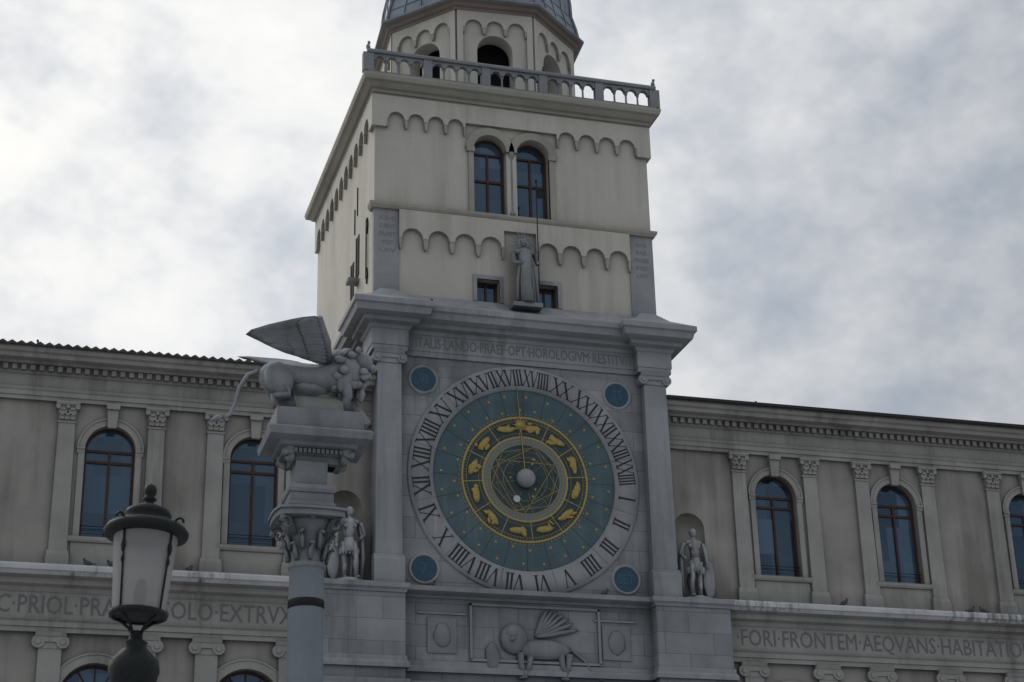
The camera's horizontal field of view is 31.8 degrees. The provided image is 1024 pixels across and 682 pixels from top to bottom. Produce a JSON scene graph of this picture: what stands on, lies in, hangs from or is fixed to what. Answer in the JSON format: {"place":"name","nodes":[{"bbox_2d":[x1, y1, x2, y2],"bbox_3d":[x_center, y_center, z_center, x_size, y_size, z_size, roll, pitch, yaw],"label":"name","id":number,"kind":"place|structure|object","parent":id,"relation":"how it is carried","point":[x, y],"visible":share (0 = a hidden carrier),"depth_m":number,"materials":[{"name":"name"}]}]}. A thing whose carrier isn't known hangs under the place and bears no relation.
{"place":"outdoors","nodes":[
{"label":"outdoors","id":0,"kind":"place"},
{"bbox_2d":[0,0,1023,424],"label":"sky","id":1,"kind":"structure","parent":0,"point":[836,187],"materials":[{"name":"white"}]},
{"label":"ground","id":2,"kind":"structure","parent":0,"visible":0},
{"bbox_2d":[103,483,188,681],"bbox_3d":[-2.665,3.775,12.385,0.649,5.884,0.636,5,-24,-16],"label":"street lamp","id":3,"kind":"object","parent":2,"relation":"on","point":[148,537],"visible":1,"depth_m":13.08,"materials":[{"name":"metal"}]},
{"bbox_2d":[0,339,376,681],"bbox_3d":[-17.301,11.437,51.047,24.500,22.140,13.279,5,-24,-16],"label":"palazzo","id":4,"kind":"structure","parent":2,"relation":"on","point":[94,440],"depth_m":49.67,"materials":[{"name":"paint"}]},
{"bbox_2d":[212,316,376,681],"bbox_3d":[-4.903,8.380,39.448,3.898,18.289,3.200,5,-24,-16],"label":"winged lion column","id":5,"kind":"structure","parent":2,"relation":"on","point":[309,448],"depth_m":41.47,"materials":[{"name":"stone"}]},
{"bbox_2d":[305,0,739,681],"bbox_3d":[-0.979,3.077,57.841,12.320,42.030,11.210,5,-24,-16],"label":"clock tower","id":6,"kind":"structure","parent":2,"relation":"on","point":[483,184],"depth_m":53.95,"materials":[{"name":"stone"}]},
{"bbox_2d":[36,66,988,612],"bbox_3d":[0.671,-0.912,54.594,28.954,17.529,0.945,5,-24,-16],"label":"pigeons","id":7,"kind":"object","parent":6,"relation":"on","point":[190,568],"visible":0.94,"depth_m":50.46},
{"bbox_2d":[666,395,1023,681],"bbox_3d":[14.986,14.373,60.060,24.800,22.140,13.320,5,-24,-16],"label":"palazzo","id":8,"kind":"structure","parent":2,"relation":"on","point":[795,525],"depth_m":55.36,"materials":[{"name":"paint"}]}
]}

